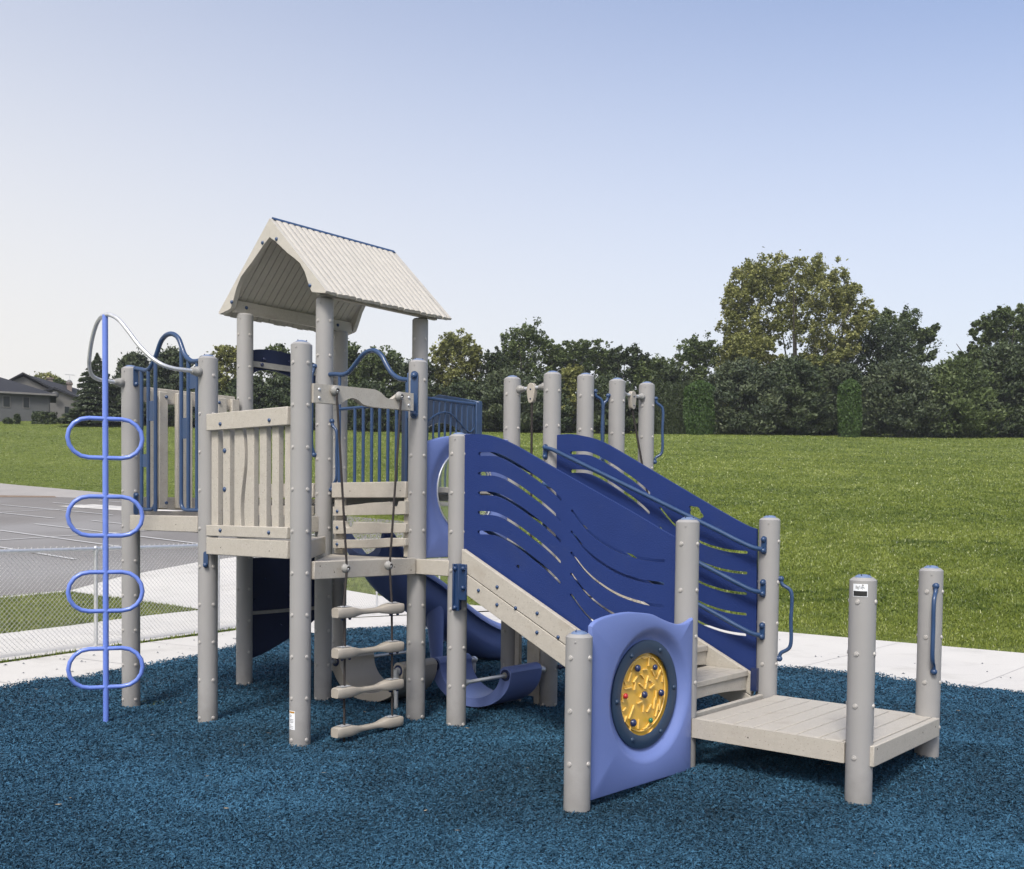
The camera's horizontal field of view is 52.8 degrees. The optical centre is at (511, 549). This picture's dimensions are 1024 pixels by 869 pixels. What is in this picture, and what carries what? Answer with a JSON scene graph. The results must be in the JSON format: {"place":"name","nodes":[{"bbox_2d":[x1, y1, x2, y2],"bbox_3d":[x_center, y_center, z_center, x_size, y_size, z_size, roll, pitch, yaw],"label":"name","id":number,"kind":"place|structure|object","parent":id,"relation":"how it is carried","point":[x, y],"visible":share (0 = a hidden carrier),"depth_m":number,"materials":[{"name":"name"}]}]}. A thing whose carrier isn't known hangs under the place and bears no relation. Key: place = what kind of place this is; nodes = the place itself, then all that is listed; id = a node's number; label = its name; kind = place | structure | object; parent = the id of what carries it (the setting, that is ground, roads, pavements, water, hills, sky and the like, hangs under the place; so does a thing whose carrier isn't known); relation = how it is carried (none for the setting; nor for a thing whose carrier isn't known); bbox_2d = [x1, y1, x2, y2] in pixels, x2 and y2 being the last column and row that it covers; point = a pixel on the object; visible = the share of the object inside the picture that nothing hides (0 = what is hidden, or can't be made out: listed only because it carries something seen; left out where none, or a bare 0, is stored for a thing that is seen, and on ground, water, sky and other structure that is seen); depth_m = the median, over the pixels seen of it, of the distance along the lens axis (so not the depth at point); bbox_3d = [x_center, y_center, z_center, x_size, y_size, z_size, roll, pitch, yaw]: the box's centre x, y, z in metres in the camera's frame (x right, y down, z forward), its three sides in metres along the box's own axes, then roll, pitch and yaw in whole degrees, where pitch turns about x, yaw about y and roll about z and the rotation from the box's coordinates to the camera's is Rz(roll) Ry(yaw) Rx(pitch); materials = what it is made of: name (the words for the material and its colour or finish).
{"place":"outdoors","nodes":[
{"label":"outdoors","id":0,"kind":"place"},
{"bbox_2d":[0,591,65,597],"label":"path","id":1,"kind":"structure","parent":0,"point":[36,593],"depth_m":16.71,"materials":[{"name":"concrete"}]},
{"bbox_2d":[0,483,119,497],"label":"road","id":2,"kind":"structure","parent":0,"point":[12,489],"depth_m":47.33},
{"bbox_2d":[63,504,178,510],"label":"path","id":3,"kind":"structure","parent":0,"point":[95,506],"depth_m":38.93,"materials":[{"name":"concrete"}]},
{"bbox_2d":[0,557,487,660],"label":"path","id":4,"kind":"structure","parent":0,"point":[365,602],"depth_m":13.57,"materials":[{"name":"concrete"}]},
{"bbox_2d":[0,612,491,687],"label":"path","id":5,"kind":"structure","parent":0,"point":[43,667],"depth_m":9.78,"materials":[{"name":"concrete"}]},
{"bbox_2d":[0,421,1023,705],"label":"ground","id":6,"kind":"structure","parent":0,"point":[170,453],"depth_m":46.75,"materials":[{"name":"green plant"}]},
{"bbox_2d":[2,417,13,423],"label":"shrub","id":7,"kind":"object","parent":6,"relation":"on","point":[7,420],"visible":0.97,"depth_m":94.47,"materials":[{"name":"green plant"}]},
{"bbox_2d":[13,414,21,423],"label":"shrub","id":8,"kind":"object","parent":6,"relation":"on","point":[17,418],"visible":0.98,"depth_m":94.53,"materials":[{"name":"green plant"}]},
{"bbox_2d":[0,495,54,496],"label":"verge","id":9,"kind":"structure","parent":6,"relation":"on","point":[22,496],"depth_m":45.53,"materials":[{"name":"grey concrete"}]},
{"bbox_2d":[0,377,56,421],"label":"house","id":10,"kind":"structure","parent":6,"relation":"on","point":[23,401],"depth_m":98.74,"materials":[{"name":"grey brick"}]},
{"bbox_2d":[3,396,9,407],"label":"window","id":11,"kind":"structure","parent":10,"relation":"in","point":[6,399],"depth_m":98.03,"materials":[{"name":"grey glass"}]},
{"bbox_2d":[23,397,29,408],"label":"window","id":12,"kind":"structure","parent":10,"relation":"in","point":[26,400],"depth_m":98.74,"materials":[{"name":"grey glass"}]},
{"bbox_2d":[9,372,78,417],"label":"house","id":13,"kind":"structure","parent":6,"relation":"on","point":[66,395],"depth_m":112.87,"materials":[{"name":"grey"}]},
{"bbox_2d":[64,406,69,412],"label":"window","id":14,"kind":"structure","parent":13,"relation":"in","point":[66,408],"depth_m":112.05,"materials":[{"name":"grey glass"}]},
{"bbox_2d":[29,371,58,379],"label":"deciduous tree","id":15,"kind":"object","parent":6,"relation":"on","point":[47,374],"visible":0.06,"depth_m":123.44,"materials":[{"name":"green plant"}]},
{"bbox_2d":[31,411,57,423],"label":"hedge","id":16,"kind":"object","parent":6,"relation":"on","point":[41,417],"visible":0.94,"depth_m":94.07,"materials":[{"name":"green plant"}]},
{"bbox_2d":[53,377,66,385],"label":"deciduous tree","id":17,"kind":"object","parent":6,"relation":"on","point":[59,380],"visible":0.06,"depth_m":120.85,"materials":[{"name":"green plant"}]},
{"bbox_2d":[54,353,120,425],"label":"spruce tree","id":18,"kind":"object","parent":6,"relation":"on","point":[89,399],"visible":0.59,"depth_m":91.64,"materials":[{"name":"green plant"}]},
{"bbox_2d":[111,347,149,395],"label":"deciduous tree","id":19,"kind":"object","parent":6,"relation":"on","point":[132,357],"visible":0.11,"depth_m":95.56,"materials":[{"name":"green plant"}]},
{"bbox_2d":[108,363,162,424],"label":"pine tree","id":20,"kind":"object","parent":6,"relation":"on","point":[117,396],"visible":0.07,"depth_m":93.20,"materials":[{"name":"green plant"}]},
{"bbox_2d":[143,343,194,425],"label":"pine tree","id":21,"kind":"object","parent":6,"relation":"on","point":[168,379],"visible":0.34,"depth_m":93.47,"materials":[{"name":"green plant"}]},
{"bbox_2d":[173,366,223,426],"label":"pine tree","id":22,"kind":"object","parent":6,"relation":"on","point":[193,408],"visible":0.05,"depth_m":92.78,"materials":[{"name":"green plant"}]},
{"bbox_2d":[0,497,403,596],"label":"parking lot","id":23,"kind":"structure","parent":6,"relation":"on","point":[81,519],"depth_m":26.06,"materials":[{"name":"grey asphalt"}]},
{"bbox_2d":[0,500,313,558],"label":"parking markings","id":24,"kind":"object","parent":23,"relation":"on","point":[76,528],"visible":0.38,"depth_m":28.19,"materials":[{"name":"paint"}]},
{"bbox_2d":[0,537,439,652],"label":"chain link fence","id":25,"kind":"object","parent":6,"relation":"on","point":[94,549],"visible":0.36,"depth_m":10.53,"materials":[{"name":"metal"}]},
{"bbox_2d":[207,344,236,392],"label":"deciduous tree","id":26,"kind":"object","parent":6,"relation":"on","point":[227,358],"visible":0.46,"depth_m":97.78,"materials":[{"name":"green plant"}]},
{"bbox_2d":[218,372,273,428],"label":"pine tree","id":27,"kind":"object","parent":6,"relation":"on","point":[259,391],"visible":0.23,"depth_m":91.56,"materials":[{"name":"green plant"}]},
{"bbox_2d":[254,343,289,382],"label":"deciduous tree","id":28,"kind":"object","parent":6,"relation":"on","point":[281,347],"visible":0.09,"depth_m":97.88,"materials":[{"name":"green plant"}]},
{"bbox_2d":[260,373,290,427],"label":"pine tree","id":29,"kind":"object","parent":6,"relation":"on","point":[278,387],"visible":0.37,"depth_m":90.98,"materials":[{"name":"green plant"}]},
{"bbox_2d":[313,403,314,429],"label":"pine tree","id":30,"kind":"object","parent":6,"relation":"on","point":[314,416],"visible":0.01,"depth_m":90.11,"materials":[{"name":"green plant"}]},
{"bbox_2d":[348,338,364,385],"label":"deciduous tree","id":31,"kind":"object","parent":6,"relation":"on","point":[353,353],"visible":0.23,"depth_m":97.50,"materials":[{"name":"green plant"}]},
{"bbox_2d":[347,373,394,431],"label":"pine tree","id":32,"kind":"object","parent":6,"relation":"on","point":[383,389],"visible":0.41,"depth_m":89.54,"materials":[{"name":"green plant"}]},
{"bbox_2d":[348,345,404,421],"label":"deciduous tree","id":33,"kind":"object","parent":6,"relation":"on","point":[370,364],"visible":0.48,"depth_m":95.33,"materials":[{"name":"green plant"}]},
{"bbox_2d":[391,358,443,394],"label":"deciduous tree","id":34,"kind":"object","parent":6,"relation":"on","point":[402,370],"visible":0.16,"depth_m":93.84,"materials":[{"name":"green plant"}]},
{"bbox_2d":[390,387,447,431],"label":"pine tree","id":35,"kind":"object","parent":6,"relation":"on","point":[392,420],"visible":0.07,"depth_m":89.19,"materials":[{"name":"green plant"}]},
{"bbox_2d":[428,328,485,394],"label":"deciduous tree","id":36,"kind":"object","parent":6,"relation":"on","point":[452,345],"visible":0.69,"depth_m":96.34,"materials":[{"name":"green plant"}]},
{"bbox_2d":[439,375,498,431],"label":"pine tree","id":37,"kind":"object","parent":6,"relation":"on","point":[462,388],"visible":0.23,"depth_m":89.52,"materials":[{"name":"green plant"}]},
{"bbox_2d":[476,345,522,427],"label":"deciduous tree","id":38,"kind":"object","parent":6,"relation":"on","point":[491,363],"visible":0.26,"depth_m":95.42,"materials":[{"name":"green plant"}]},
{"bbox_2d":[474,361,542,431],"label":"tree","id":39,"kind":"object","parent":6,"relation":"on","point":[491,388],"visible":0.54,"depth_m":88.94,"materials":[{"name":"green plant"}]},
{"bbox_2d":[0,625,1023,868],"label":"mulch","id":40,"kind":"object","parent":6,"relation":"on","point":[562,849],"visible":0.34,"depth_m":5.32,"materials":[{"name":"blue rubber"}]},
{"bbox_2d":[65,217,943,812],"bbox_3d":[0.036,-0.579,6.915,5.255,3.714,4.172,2,3,40],"label":"play structure","id":41,"kind":"object","parent":40,"relation":"on","point":[645,657],"visible":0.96,"depth_m":6.60,"materials":[{"name":"paint"}]},
{"bbox_2d":[489,316,565,379],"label":"deciduous tree","id":42,"kind":"object","parent":6,"relation":"on","point":[530,335],"visible":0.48,"depth_m":97.11,"materials":[{"name":"green plant"}]},
{"bbox_2d":[520,368,576,432],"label":"pine tree","id":43,"kind":"object","parent":6,"relation":"on","point":[566,423],"visible":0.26,"depth_m":90.14,"materials":[{"name":"green plant"}]},
{"bbox_2d":[561,363,598,432],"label":"deciduous tree","id":44,"kind":"object","parent":6,"relation":"on","point":[570,374],"visible":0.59,"depth_m":90.60,"materials":[{"name":"green plant"}]},
{"bbox_2d":[554,338,619,395],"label":"deciduous tree","id":45,"kind":"object","parent":6,"relation":"on","point":[580,352],"visible":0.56,"depth_m":99.03,"materials":[{"name":"green plant"}]},
{"bbox_2d":[575,370,638,432],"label":"pine tree","id":46,"kind":"object","parent":6,"relation":"on","point":[601,384],"visible":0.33,"depth_m":89.55,"materials":[{"name":"green plant"}]},
{"bbox_2d":[228,378,989,434],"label":"undergrowth","id":47,"kind":"object","parent":6,"relation":"on","point":[631,417],"depth_m":103.01,"materials":[{"name":"green plant"}]},
{"bbox_2d":[596,343,654,411],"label":"deciduous tree","id":48,"kind":"object","parent":6,"relation":"on","point":[626,358],"visible":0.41,"depth_m":98.89,"materials":[{"name":"green plant"}]},
{"bbox_2d":[629,353,683,407],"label":"deciduous tree","id":49,"kind":"object","parent":6,"relation":"on","point":[656,364],"visible":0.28,"depth_m":98.31,"materials":[{"name":"green plant"}]},
{"bbox_2d":[654,382,664,433],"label":"columnar cedar","id":50,"kind":"object","parent":6,"relation":"on","point":[660,394],"visible":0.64,"depth_m":88.39,"materials":[{"name":"green plant"}]},
{"bbox_2d":[637,364,693,393],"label":"deciduous tree","id":51,"kind":"object","parent":6,"relation":"on","point":[670,372],"visible":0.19,"depth_m":96.50,"materials":[{"name":"green plant"}]},
{"bbox_2d":[663,381,673,433],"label":"columnar cedar","id":52,"kind":"object","parent":6,"relation":"on","point":[668,401],"visible":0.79,"depth_m":88.39,"materials":[{"name":"green plant"}]},
{"bbox_2d":[671,382,682,433],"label":"columnar cedar","id":53,"kind":"object","parent":6,"relation":"on","point":[677,408],"visible":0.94,"depth_m":88.40,"materials":[{"name":"green plant"}]},
{"bbox_2d":[680,381,689,433],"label":"columnar cedar","id":54,"kind":"object","parent":6,"relation":"on","point":[683,386],"visible":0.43,"depth_m":88.52,"materials":[{"name":"green plant"}]},
{"bbox_2d":[658,330,724,426],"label":"deciduous tree","id":55,"kind":"object","parent":6,"relation":"on","point":[695,353],"visible":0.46,"depth_m":98.13,"materials":[{"name":"green plant"}]},
{"bbox_2d":[683,380,715,434],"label":"columnar cedar","id":56,"kind":"object","parent":6,"relation":"on","point":[697,417],"visible":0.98,"depth_m":86.72,"materials":[{"name":"green plant"}]},
{"bbox_2d":[710,329,775,433],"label":"deciduous tree","id":57,"kind":"object","parent":6,"relation":"on","point":[752,345],"visible":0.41,"depth_m":91.64,"materials":[{"name":"green plant"}]},
{"bbox_2d":[700,348,793,434],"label":"bush","id":58,"kind":"object","parent":6,"relation":"on","point":[749,377],"visible":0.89,"depth_m":87.60,"materials":[{"name":"green plant"}]},
{"bbox_2d":[750,351,837,434],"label":"bush","id":59,"kind":"object","parent":6,"relation":"on","point":[802,376],"visible":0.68,"depth_m":89.03,"materials":[{"name":"green plant"}]},
{"bbox_2d":[714,246,884,433],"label":"deciduous tree","id":60,"kind":"object","parent":6,"relation":"on","point":[756,279],"visible":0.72,"depth_m":94.60,"materials":[{"name":"green plant"}]},
{"bbox_2d":[795,352,837,432],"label":"pine tree","id":61,"kind":"object","parent":6,"relation":"on","point":[823,366],"visible":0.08,"depth_m":94.22,"materials":[{"name":"green plant"}]},
{"bbox_2d":[812,358,878,434],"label":"bush","id":62,"kind":"object","parent":6,"relation":"on","point":[836,375],"visible":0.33,"depth_m":92.38,"materials":[{"name":"green plant"}]},
{"bbox_2d":[837,378,862,437],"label":"columnar cedar","id":63,"kind":"object","parent":6,"relation":"on","point":[849,406],"visible":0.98,"depth_m":84.99,"materials":[{"name":"green plant"}]},
{"bbox_2d":[840,313,945,433],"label":"deciduous tree","id":64,"kind":"object","parent":6,"relation":"on","point":[886,340],"visible":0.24,"depth_m":97.43,"materials":[{"name":"green plant"}]},
{"bbox_2d":[859,349,950,437],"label":"bush","id":65,"kind":"object","parent":6,"relation":"on","point":[897,385],"visible":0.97,"depth_m":87.77,"materials":[{"name":"green plant"}]},
{"bbox_2d":[869,301,940,368],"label":"deciduous tree","id":66,"kind":"object","parent":6,"relation":"on","point":[923,336],"visible":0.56,"depth_m":106.18,"materials":[{"name":"green plant"}]},
{"bbox_2d":[902,345,1013,437],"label":"bush","id":67,"kind":"object","parent":6,"relation":"on","point":[959,378],"visible":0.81,"depth_m":87.46,"materials":[{"name":"green plant"}]},
{"bbox_2d":[955,303,1023,360],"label":"deciduous tree","id":68,"kind":"object","parent":6,"relation":"on","point":[993,325],"visible":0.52,"depth_m":96.62,"materials":[{"name":"green plant"}]},
{"bbox_2d":[965,337,1023,437],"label":"bush","id":69,"kind":"object","parent":6,"relation":"on","point":[1004,359],"visible":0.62,"depth_m":88.64,"materials":[{"name":"green plant"}]},
{"bbox_2d":[1002,341,1023,436],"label":"pine tree","id":70,"kind":"object","parent":6,"relation":"on","point":[1016,400],"visible":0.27,"depth_m":89.03,"materials":[{"name":"green plant"}]},
{"bbox_2d":[0,0,1023,411],"label":"sky","id":71,"kind":"structure","parent":0,"point":[592,169],"materials":[{"name":"blue"}]},
{"bbox_2d":[402,614,1023,692],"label":"path","id":72,"kind":"structure","parent":0,"point":[966,666],"depth_m":10.19,"materials":[{"name":"concrete"}]},
{"bbox_2d":[4,634,1010,677],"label":"stray mulch","id":73,"kind":"object","parent":72,"relation":"on","point":[235,638],"visible":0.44,"depth_m":9.44,"materials":[{"name":"blue rubber"}]},
{"bbox_2d":[0,605,1022,685],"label":"paving joint","id":74,"kind":"object","parent":72,"relation":"on","point":[741,635],"visible":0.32,"depth_m":9.75,"materials":[{"name":"grey concrete"}]}
]}

